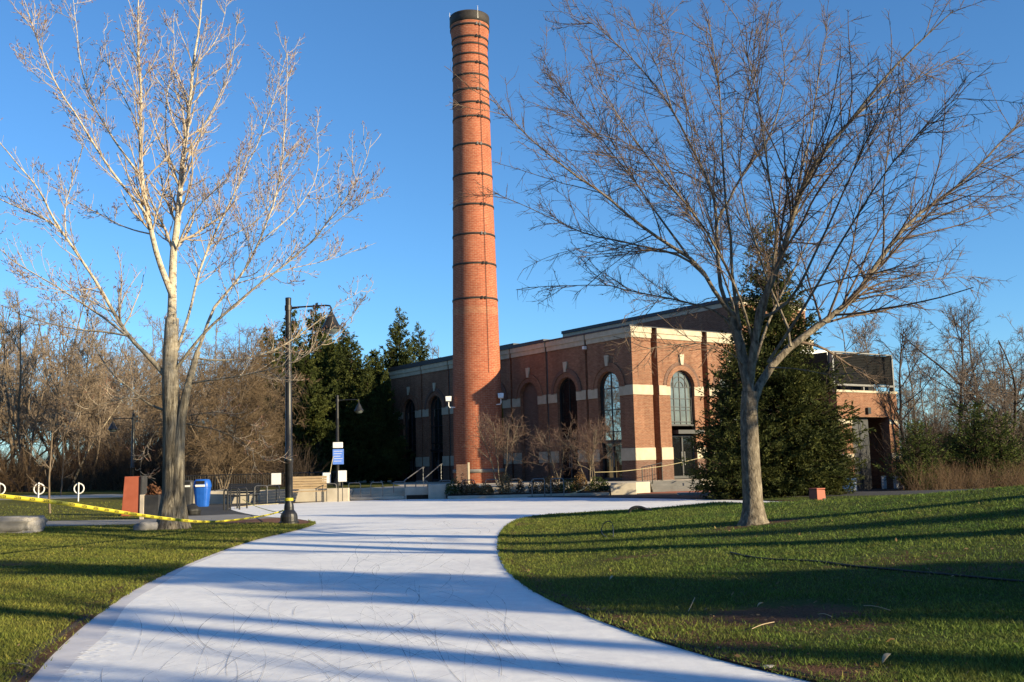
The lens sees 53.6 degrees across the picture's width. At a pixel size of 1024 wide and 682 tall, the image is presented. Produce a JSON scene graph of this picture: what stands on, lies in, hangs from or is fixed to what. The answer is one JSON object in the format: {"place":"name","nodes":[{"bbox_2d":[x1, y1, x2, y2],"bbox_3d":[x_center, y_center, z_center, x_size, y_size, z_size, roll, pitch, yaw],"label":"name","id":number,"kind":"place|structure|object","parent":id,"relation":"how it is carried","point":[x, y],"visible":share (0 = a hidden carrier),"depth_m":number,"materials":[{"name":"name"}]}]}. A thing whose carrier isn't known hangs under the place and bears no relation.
{"place":"outdoors","nodes":[
{"label":"outdoors","id":0,"kind":"place"},
{"bbox_2d":[0,494,122,499],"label":"back path","id":1,"kind":"structure","parent":0,"point":[83,496],"depth_m":71.83,"materials":[{"name":"concrete"}]},
{"bbox_2d":[108,413,134,475],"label":"street lamp","id":2,"kind":"object","parent":1,"relation":"on","point":[112,428],"visible":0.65,"depth_m":69.70,"materials":[{"name":"black metal"}]},
{"bbox_2d":[46,514,273,525],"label":"path","id":3,"kind":"structure","parent":0,"point":[136,521],"depth_m":35.89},
{"bbox_2d":[139,483,161,518],"bbox_3d":[-13.278,5.922,37.443,0.767,1.332,0.555,-1,-7,0],"label":"planter box","id":4,"kind":"object","parent":3,"relation":"on","point":[150,501],"visible":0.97,"depth_m":37.19,"materials":[{"name":"grey plastic"}]},
{"bbox_2d":[222,482,398,490],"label":"lawn","id":5,"kind":"structure","parent":0,"point":[363,485],"depth_m":65.07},
{"bbox_2d":[256,345,352,479],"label":"evergreen tree","id":6,"kind":"object","parent":5,"relation":"on","point":[314,411],"visible":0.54,"depth_m":75.96,"materials":[{"name":"plant"}]},
{"bbox_2d":[333,395,363,485],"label":"street lamp","id":7,"kind":"object","parent":5,"relation":"on","point":[358,409],"visible":0.69,"depth_m":66.84,"materials":[{"name":"black metal"}]},
{"bbox_2d":[339,369,399,482],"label":"evergreen tree","id":8,"kind":"object","parent":5,"relation":"on","point":[359,468],"visible":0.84,"depth_m":78.62,"materials":[{"name":"plant"}]},
{"bbox_2d":[29,497,808,681],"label":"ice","id":9,"kind":"structure","parent":0,"point":[411,590],"depth_m":11.08,"materials":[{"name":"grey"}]},
{"bbox_2d":[333,418,343,501],"bbox_3d":[-9.216,6.336,53.768,0.578,4.459,0.140,-1,-7,0],"label":"blue sign","id":10,"kind":"object","parent":9,"relation":"on","point":[338,457],"visible":0.98,"depth_m":53.76,"materials":[{"name":"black metal"}]},
{"bbox_2d":[7,497,834,681],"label":"ice edging","id":11,"kind":"object","parent":9,"relation":"on","point":[24,672],"visible":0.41,"depth_m":9.38,"materials":[{"name":"soil"}]},
{"bbox_2d":[212,478,714,498],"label":"terrace","id":12,"kind":"structure","parent":0,"point":[420,488],"depth_m":54.95,"materials":[{"name":"concrete"}]},
{"bbox_2d":[185,472,341,490],"bbox_3d":[-14.406,8.178,58.483,9.176,1.063,0.060,-1,-7,0],"label":"terrace railing","id":13,"kind":"object","parent":12,"relation":"on","point":[214,489],"visible":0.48,"depth_m":58.52,"materials":[{"name":"black metal"}]},
{"bbox_2d":[241,343,292,472],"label":"evergreen tree","id":14,"kind":"object","parent":12,"relation":"on","point":[282,360],"visible":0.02,"depth_m":81.88,"materials":[{"name":"plant"}]},
{"bbox_2d":[284,303,348,483],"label":"evergreen tree","id":15,"kind":"object","parent":12,"relation":"on","point":[323,355],"visible":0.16,"depth_m":83.82,"materials":[{"name":"plant"}]},
{"bbox_2d":[319,333,408,481],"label":"evergreen tree","id":16,"kind":"object","parent":12,"relation":"on","point":[352,368],"visible":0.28,"depth_m":81.51,"materials":[{"name":"plant"}]},
{"bbox_2d":[353,348,405,481],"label":"evergreen tree","id":17,"kind":"object","parent":12,"relation":"on","point":[377,369],"visible":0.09,"depth_m":83.98,"materials":[{"name":"plant"}]},
{"bbox_2d":[364,375,415,481],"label":"evergreen tree","id":18,"kind":"object","parent":12,"relation":"on","point":[391,421],"visible":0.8,"depth_m":79.19,"materials":[{"name":"plant"}]},
{"bbox_2d":[456,462,469,483],"bbox_3d":[-3.026,8.191,62.718,0.800,1.318,0.520,-1,-7,0],"label":"service box","id":19,"kind":"object","parent":12,"relation":"on","point":[464,469],"visible":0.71,"depth_m":62.49,"materials":[{"name":"metal"}]},
{"bbox_2d":[449,5,504,483],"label":"brick chimney","id":20,"kind":"object","parent":12,"relation":"on","point":[476,373],"visible":0.96,"depth_m":66.03,"materials":[{"name":"brick"}]},
{"bbox_2d":[463,407,547,484],"bbox_3d":[-0.411,5.942,56.868,4.654,4.761,3.932,-5,-8,26],"label":"tree","id":21,"kind":"object","parent":12,"relation":"on","point":[502,448],"visible":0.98,"depth_m":56.83,"materials":[{"name":"brown plant"}]},
{"bbox_2d":[527,425,585,483],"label":"tree","id":22,"kind":"object","parent":12,"relation":"on","point":[557,443],"visible":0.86,"depth_m":55.51,"materials":[{"name":"brown plant"}]},
{"bbox_2d":[388,297,813,481],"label":"power house","id":23,"kind":"structure","parent":12,"relation":"on","point":[552,384],"depth_m":63.65,"materials":[{"name":"brick"}]},
{"bbox_2d":[405,400,415,452],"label":"window","id":24,"kind":"structure","parent":23,"relation":"in","point":[410,420],"depth_m":80.83,"materials":[{"name":"black glass"}]},
{"bbox_2d":[406,452,415,480],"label":"door","id":25,"kind":"structure","parent":23,"relation":"in","point":[412,467],"depth_m":80.31,"materials":[{"name":"metal"}]},
{"bbox_2d":[431,396,442,450],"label":"window","id":26,"kind":"structure","parent":23,"relation":"in","point":[436,407],"depth_m":77.56,"materials":[{"name":"black glass"}]},
{"bbox_2d":[431,451,442,480],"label":"door","id":27,"kind":"structure","parent":23,"relation":"in","point":[436,455],"depth_m":77.15,"materials":[{"name":"metal"}]},
{"bbox_2d":[559,378,577,443],"bbox_3d":[3.665,4.410,64.172,0.220,4.188,1.976,4,-9,-35],"label":"window","id":28,"kind":"structure","parent":23,"relation":"in","point":[568,402],"depth_m":64.38,"materials":[{"name":"black glass"}]},
{"bbox_2d":[561,444,578,480],"bbox_3d":[3.745,7.628,63.772,0.160,2.280,1.976,4,-9,-35],"label":"door","id":29,"kind":"structure","parent":23,"relation":"in","point":[565,476],"depth_m":63.94,"materials":[{"name":"metal"}]},
{"bbox_2d":[600,372,620,441],"bbox_3d":[5.993,3.942,60.879,0.220,4.188,1.976,4,-9,-35],"label":"window","id":30,"kind":"structure","parent":23,"relation":"in","point":[609,386],"depth_m":60.98,"materials":[{"name":"clear glass"}]},
{"bbox_2d":[602,441,621,479],"bbox_3d":[6.074,7.161,60.479,0.160,2.280,1.976,4,-9,-35],"label":"door","id":31,"kind":"structure","parent":23,"relation":"in","point":[616,463],"depth_m":60.57,"materials":[{"name":"glass"}]},
{"bbox_2d":[670,371,693,425],"bbox_3d":[10.186,3.481,61.456,1.976,3.338,0.220,4,-9,-35],"label":"window","id":32,"kind":"structure","parent":23,"relation":"in","point":[680,385],"depth_m":61.55,"materials":[{"name":"glass"}]},
{"bbox_2d":[672,435,694,478],"bbox_3d":[10.273,6.967,61.023,1.976,2.590,0.160,4,-9,-35],"label":"door","id":33,"kind":"structure","parent":23,"relation":"in","point":[680,445],"depth_m":61.03,"materials":[{"name":"glass"}]},
{"bbox_2d":[0,480,1023,681],"bbox_3d":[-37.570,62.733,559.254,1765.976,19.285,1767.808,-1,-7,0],"label":"lawn","id":34,"kind":"structure","parent":0,"point":[803,610],"depth_m":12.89,"materials":[{"name":"plant"}]},
{"bbox_2d":[0,304,27,471],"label":"bare tree","id":35,"kind":"object","parent":34,"relation":"on","point":[9,433],"visible":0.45,"depth_m":105.52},
{"bbox_2d":[0,312,42,462],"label":"bare tree","id":36,"kind":"object","parent":34,"relation":"on","point":[7,365],"visible":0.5,"depth_m":98.75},
{"bbox_2d":[0,288,44,483],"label":"bare tree","id":37,"kind":"object","parent":34,"relation":"on","point":[21,375],"visible":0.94,"depth_m":91.32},
{"bbox_2d":[0,515,47,533],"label":"stone block","id":38,"kind":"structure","parent":34,"relation":"on","point":[20,524],"depth_m":28.57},
{"bbox_2d":[11,304,62,488],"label":"bare tree","id":39,"kind":"object","parent":34,"relation":"on","point":[29,393],"visible":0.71,"depth_m":96.43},
{"bbox_2d":[0,355,74,457],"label":"bare tree","id":40,"kind":"object","parent":34,"relation":"on","point":[4,430],"visible":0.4,"depth_m":107.36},
{"bbox_2d":[18,412,62,512],"bbox_3d":[-20.858,5.535,45.085,1.806,4.760,1.372,-3,-7,12],"label":"young tree","id":41,"kind":"object","parent":34,"relation":"on","point":[48,478],"visible":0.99,"depth_m":44.98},
{"bbox_2d":[40,320,88,486],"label":"bare tree","id":42,"kind":"object","parent":34,"relation":"on","point":[59,321],"visible":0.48,"depth_m":99.99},
{"bbox_2d":[0,321,139,491],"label":"bare tree","id":43,"kind":"object","parent":34,"relation":"on","point":[28,423],"visible":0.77,"depth_m":91.72,"materials":[{"name":"plant"}]},
{"bbox_2d":[40,301,104,462],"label":"bare tree","id":44,"kind":"object","parent":34,"relation":"on","point":[56,442],"visible":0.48,"depth_m":107.66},
{"bbox_2d":[0,329,152,463],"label":"bare tree","id":45,"kind":"object","parent":34,"relation":"on","point":[67,357],"visible":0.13,"depth_m":114.04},
{"bbox_2d":[63,363,90,489],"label":"bare tree","id":46,"kind":"object","parent":34,"relation":"on","point":[80,416],"visible":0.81,"depth_m":90.09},
{"bbox_2d":[0,324,155,462],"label":"bare tree","id":47,"kind":"object","parent":34,"relation":"on","point":[48,432],"visible":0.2,"depth_m":108.53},
{"bbox_2d":[57,315,108,457],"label":"bare tree","id":48,"kind":"object","parent":34,"relation":"on","point":[78,353],"visible":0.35,"depth_m":99.60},
{"bbox_2d":[73,314,113,487],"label":"bare tree","id":49,"kind":"object","parent":34,"relation":"on","point":[92,356],"visible":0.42,"depth_m":97.56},
{"bbox_2d":[0,434,197,492],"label":"undergrowth","id":50,"kind":"object","parent":34,"relation":"on","point":[7,468],"visible":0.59,"depth_m":88.14,"materials":[{"name":"plant"}]},
{"bbox_2d":[0,306,198,467],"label":"bare tree","id":51,"kind":"object","parent":34,"relation":"on","point":[135,380],"visible":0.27,"depth_m":112.52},
{"bbox_2d":[4,308,207,463],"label":"bare tree","id":52,"kind":"object","parent":34,"relation":"on","point":[49,325],"visible":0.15,"depth_m":116.22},
{"bbox_2d":[87,325,124,489],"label":"bare tree","id":53,"kind":"object","parent":34,"relation":"on","point":[99,419],"visible":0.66,"depth_m":92.37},
{"bbox_2d":[68,374,193,457],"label":"bare tree","id":54,"kind":"object","parent":34,"relation":"on","point":[123,421],"visible":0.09,"depth_m":108.41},
{"bbox_2d":[36,344,231,465],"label":"bare tree","id":55,"kind":"object","parent":34,"relation":"on","point":[96,410],"visible":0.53,"depth_m":92.53,"materials":[{"name":"plant"}]},
{"bbox_2d":[121,476,146,515],"bbox_3d":[-15.230,6.251,40.868,0.830,1.610,0.640,-1,-7,0],"label":"red utility box","id":56,"kind":"object","parent":34,"relation":"on","point":[135,487],"visible":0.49,"depth_m":40.64,"materials":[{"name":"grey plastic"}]},
{"bbox_2d":[37,306,234,440],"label":"bare tree","id":57,"kind":"object","parent":34,"relation":"on","point":[62,350],"visible":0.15,"depth_m":119.39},
{"bbox_2d":[127,333,162,447],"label":"bare tree","id":58,"kind":"object","parent":34,"relation":"on","point":[144,366],"visible":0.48,"depth_m":106.20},
{"bbox_2d":[54,410,259,490],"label":"undergrowth","id":59,"kind":"object","parent":34,"relation":"on","point":[140,443],"visible":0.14,"depth_m":89.76,"materials":[{"name":"plant"}]},
{"bbox_2d":[0,0,390,529],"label":"poplar tree","id":60,"kind":"object","parent":34,"relation":"on","point":[174,409],"visible":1,"depth_m":31.06,"materials":[{"name":"beige plant"}]},
{"bbox_2d":[192,316,230,431],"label":"bare tree","id":61,"kind":"object","parent":34,"relation":"on","point":[212,351],"visible":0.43,"depth_m":108.05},
{"bbox_2d":[129,319,323,489],"bbox_3d":[-17.954,4.149,65.556,10.142,11.536,13.451,-2,-7,3],"label":"weeping tree","id":62,"kind":"object","parent":34,"relation":"on","point":[209,452],"visible":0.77,"depth_m":64.41,"materials":[{"name":"plant"}]},
{"bbox_2d":[190,518,310,523],"bbox_3d":[-8.828,6.008,33.875,6.737,0.027,3.830,-4,-8,21],"label":"mulch bed","id":63,"kind":"object","parent":34,"relation":"on","point":[275,520],"visible":0.45,"depth_m":33.56,"materials":[{"name":"brown plant"}]},
{"bbox_2d":[279,297,341,523],"bbox_3d":[-6.350,2.110,31.956,2.065,7.154,0.670,-3,-7,8],"label":"street lamp","id":64,"kind":"object","parent":63,"relation":"on","point":[289,514],"visible":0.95,"depth_m":31.94,"materials":[{"name":"black metal"}]},
{"bbox_2d":[199,333,306,485],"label":"weeping tree","id":65,"kind":"object","parent":34,"relation":"on","point":[277,435],"visible":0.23,"depth_m":72.09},
{"bbox_2d":[229,326,281,476],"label":"evergreen tree","id":66,"kind":"object","parent":34,"relation":"on","point":[267,337],"visible":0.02,"depth_m":96.37,"materials":[{"name":"plant"}]},
{"bbox_2d":[185,435,335,490],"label":"undergrowth","id":67,"kind":"object","parent":34,"relation":"on","point":[241,480],"visible":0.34,"depth_m":69.42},
{"bbox_2d":[243,310,310,455],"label":"evergreen tree","id":68,"kind":"object","parent":34,"relation":"on","point":[293,312],"visible":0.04,"depth_m":92.65,"materials":[{"name":"plant"}]},
{"bbox_2d":[378,307,421,480],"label":"evergreen tree","id":69,"kind":"object","parent":34,"relation":"on","point":[396,356],"visible":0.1,"depth_m":104.06,"materials":[{"name":"plant"}]},
{"bbox_2d":[410,322,439,362],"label":"evergreen tree","id":70,"kind":"object","parent":34,"relation":"on","point":[418,349],"visible":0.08,"depth_m":106.44,"materials":[{"name":"plant"}]},
{"bbox_2d":[4,500,1023,681],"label":"fallen leaves","id":71,"kind":"object","parent":34,"relation":"on","point":[738,655],"depth_m":10.15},
{"bbox_2d":[446,0,1023,525],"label":"spreading tree","id":72,"kind":"object","parent":34,"relation":"on","point":[752,502],"visible":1,"depth_m":20.87,"materials":[{"name":"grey plant"}]},
{"bbox_2d":[824,305,906,409],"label":"bare tree","id":73,"kind":"object","parent":34,"relation":"on","point":[857,340],"visible":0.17,"depth_m":114.97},
{"bbox_2d":[731,552,1022,582],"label":"black cable","id":74,"kind":"object","parent":34,"relation":"on","point":[957,575],"visible":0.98,"depth_m":12.18,"materials":[{"name":"rubber"}]},
{"bbox_2d":[844,298,914,407],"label":"bare tree","id":75,"kind":"object","parent":34,"relation":"on","point":[866,332],"visible":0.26,"depth_m":108.86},
{"bbox_2d":[885,323,942,430],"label":"bare tree","id":76,"kind":"object","parent":34,"relation":"on","point":[916,371],"visible":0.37,"depth_m":123.76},
{"bbox_2d":[895,355,950,436],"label":"bare tree","id":77,"kind":"object","parent":34,"relation":"on","point":[911,382],"visible":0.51,"depth_m":88.13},
{"bbox_2d":[907,353,951,429],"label":"bare tree","id":78,"kind":"object","parent":34,"relation":"on","point":[932,399],"visible":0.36,"depth_m":105.34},
{"bbox_2d":[849,402,1023,489],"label":"undergrowth","id":79,"kind":"object","parent":34,"relation":"on","point":[942,428],"visible":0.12,"depth_m":62.59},
{"bbox_2d":[889,324,1023,422],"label":"bare tree","id":80,"kind":"object","parent":34,"relation":"on","point":[946,371],"visible":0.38,"depth_m":70.82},
{"bbox_2d":[890,448,1023,490],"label":"dry grass","id":81,"kind":"structure","parent":34,"relation":"on","point":[952,483],"depth_m":50.16,"materials":[{"name":"plant"}]},
{"bbox_2d":[910,280,1015,420],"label":"bare tree","id":82,"kind":"object","parent":34,"relation":"on","point":[953,327],"visible":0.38,"depth_m":116.05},
{"bbox_2d":[938,300,998,424],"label":"bare tree","id":83,"kind":"object","parent":34,"relation":"on","point":[962,344],"visible":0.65,"depth_m":72.29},
{"bbox_2d":[940,330,1023,466],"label":"bare tree","id":84,"kind":"object","parent":34,"relation":"on","point":[995,390],"visible":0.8,"depth_m":58.80,"materials":[{"name":"plant"}]},
{"bbox_3d":[-7.640,2.834,13.981,0.060,1.746,0.060,-1,-7,0],"label":"wooden stake","id":85,"kind":"object","parent":34,"relation":"on","visible":0},
{"bbox_2d":[0,494,283,522],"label":"caution tape","id":86,"kind":"object","parent":85,"relation":"attached to","point":[24,498],"visible":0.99,"depth_m":20.37,"materials":[{"name":"yellow"}]},
{"bbox_2d":[0,0,1023,470],"label":"sky","id":87,"kind":"structure","parent":0,"point":[382,64],"materials":[{"name":"blue"}]},
{"bbox_2d":[188,488,988,515],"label":"plaza","id":88,"kind":"structure","parent":0,"point":[213,509],"depth_m":46.96,"materials":[{"name":"concrete"}]},
{"bbox_2d":[185,480,193,504],"bbox_3d":[-17.125,8.020,53.625,0.616,1.296,0.568,-1,-7,0],"label":"litter bin","id":89,"kind":"object","parent":88,"relation":"on","point":[189,493],"visible":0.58,"depth_m":53.40,"materials":[{"name":"grey plastic"}]},
{"bbox_2d":[193,479,211,506],"bbox_3d":[-15.387,7.541,50.338,0.838,1.348,0.773,-1,-7,0],"label":"litter bin","id":90,"kind":"object","parent":88,"relation":"on","point":[202,489],"visible":0.97,"depth_m":50.04,"materials":[{"name":"blue plastic"}]},
{"bbox_2d":[225,483,260,504],"bbox_3d":[-14.077,7.977,52.943,1.700,1.076,0.775,-2,-7,3],"label":"park bench","id":91,"kind":"object","parent":88,"relation":"on","point":[250,486],"visible":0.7,"depth_m":53.20,"materials":[{"name":"metal"}]},
{"bbox_2d":[193,488,349,503],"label":"seat wall","id":92,"kind":"structure","parent":88,"relation":"on","point":[216,497],"depth_m":54.13,"materials":[{"name":"concrete"}]},
{"bbox_2d":[293,476,326,501],"bbox_3d":[-10.711,7.721,52.763,2.050,1.377,0.775,-1,-7,-6],"label":"park bench","id":93,"kind":"object","parent":88,"relation":"on","point":[310,482],"visible":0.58,"depth_m":53.05,"materials":[{"name":"brown wood"}]},
{"bbox_2d":[350,488,404,499],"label":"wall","id":94,"kind":"structure","parent":88,"relation":"on","point":[388,493],"depth_m":55.27,"materials":[{"name":"concrete"}]},
{"bbox_2d":[428,484,447,498],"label":"end wall","id":95,"kind":"structure","parent":88,"relation":"on","point":[436,491],"depth_m":54.04,"materials":[{"name":"concrete"}]},
{"bbox_2d":[407,491,610,498],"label":"shrub bed soil","id":96,"kind":"object","parent":88,"relation":"on","point":[417,496],"visible":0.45,"depth_m":53.36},
{"bbox_2d":[496,471,514,493],"bbox_3d":[-0.357,7.473,53.378,0.820,1.258,0.833,-8,-10,43],"label":"shrub","id":97,"kind":"object","parent":96,"relation":"on","point":[506,489],"visible":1,"depth_m":53.30,"materials":[{"name":"green plant"}]},
{"bbox_2d":[537,475,559,492],"bbox_3d":[1.929,7.552,53.393,1.042,0.991,0.917,-7,-9,38],"label":"shrub","id":98,"kind":"object","parent":96,"relation":"on","point":[547,484],"visible":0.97,"depth_m":53.28,"materials":[{"name":"green plant"}]},
{"bbox_2d":[587,476,609,490],"bbox_3d":[4.526,7.487,53.379,1.264,0.995,0.919,-1,-7,0],"label":"shrub","id":99,"kind":"object","parent":96,"relation":"on","point":[597,485],"visible":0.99,"depth_m":53.23,"materials":[{"name":"green plant"}]},
{"bbox_2d":[447,492,609,498],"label":"planter kerb","id":100,"kind":"structure","parent":88,"relation":"on","point":[509,496],"depth_m":52.91,"materials":[{"name":"concrete"}]},
{"bbox_2d":[545,411,620,482],"bbox_3d":[3.921,6.071,54.994,3.847,4.658,4.553,0,-7,-10],"label":"tree","id":101,"kind":"object","parent":88,"relation":"on","point":[590,454],"visible":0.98,"depth_m":54.69,"materials":[{"name":"brown plant"}]},
{"bbox_2d":[611,482,636,494],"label":"concrete block","id":102,"kind":"structure","parent":88,"relation":"on","point":[625,488],"depth_m":52.64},
{"bbox_2d":[650,480,700,491],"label":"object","id":103,"kind":"structure","parent":88,"relation":"on","point":[666,486],"depth_m":56.29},
{"bbox_2d":[674,341,812,499],"bbox_3d":[9.769,3.526,43.896,5.850,7.282,5.372,1,-7,-19],"label":"spruce tree","id":104,"kind":"object","parent":88,"relation":"on","point":[727,475],"visible":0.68,"depth_m":43.28,"materials":[{"name":"plant"}]},
{"bbox_2d":[678,213,875,497],"bbox_3d":[11.836,0.837,45.470,8.799,13.559,8.882,2,-8,-23],"label":"spruce tree","id":105,"kind":"object","parent":88,"relation":"on","point":[794,391],"visible":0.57,"depth_m":44.28,"materials":[{"name":"plant"}]},
{"bbox_2d":[791,369,868,494],"bbox_3d":[13.892,4.207,46.224,4.963,6.178,4.557,-8,-9,40],"label":"spruce tree","id":106,"kind":"object","parent":88,"relation":"on","point":[849,466],"visible":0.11,"depth_m":45.33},
{"bbox_2d":[788,350,903,490],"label":"brick annex","id":107,"kind":"object","parent":88,"relation":"on","point":[875,413],"visible":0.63,"depth_m":65.19,"materials":[{"name":"brick"}]},
{"bbox_2d":[852,421,871,489],"bbox_3d":[22.102,7.309,64.241,2.000,4.440,0.098,4,-9,-35],"label":"door","id":108,"kind":"structure","parent":107,"relation":"in","point":[866,484],"depth_m":64.44,"materials":[{"name":"metal"}]},
{"bbox_2d":[871,419,951,490],"bbox_3d":[22.234,6.404,55.741,3.991,4.356,3.880,5,-10,-42],"label":"young cedar","id":109,"kind":"object","parent":88,"relation":"on","point":[915,446],"visible":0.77,"depth_m":55.33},
{"bbox_2d":[862,310,960,463],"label":"bare tree","id":110,"kind":"object","parent":88,"relation":"on","point":[900,394],"visible":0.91,"depth_m":65.49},
{"bbox_2d":[927,434,974,482],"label":"young cedar","id":111,"kind":"object","parent":88,"relation":"on","point":[951,462],"visible":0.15,"depth_m":59.40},
{"bbox_2d":[933,399,1023,484],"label":"young cedar","id":112,"kind":"object","parent":88,"relation":"on","point":[963,449],"visible":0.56,"depth_m":57.44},
{"bbox_2d":[959,411,1023,486],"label":"young cedar","id":113,"kind":"object","parent":88,"relation":"on","point":[986,439],"visible":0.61,"depth_m":56.30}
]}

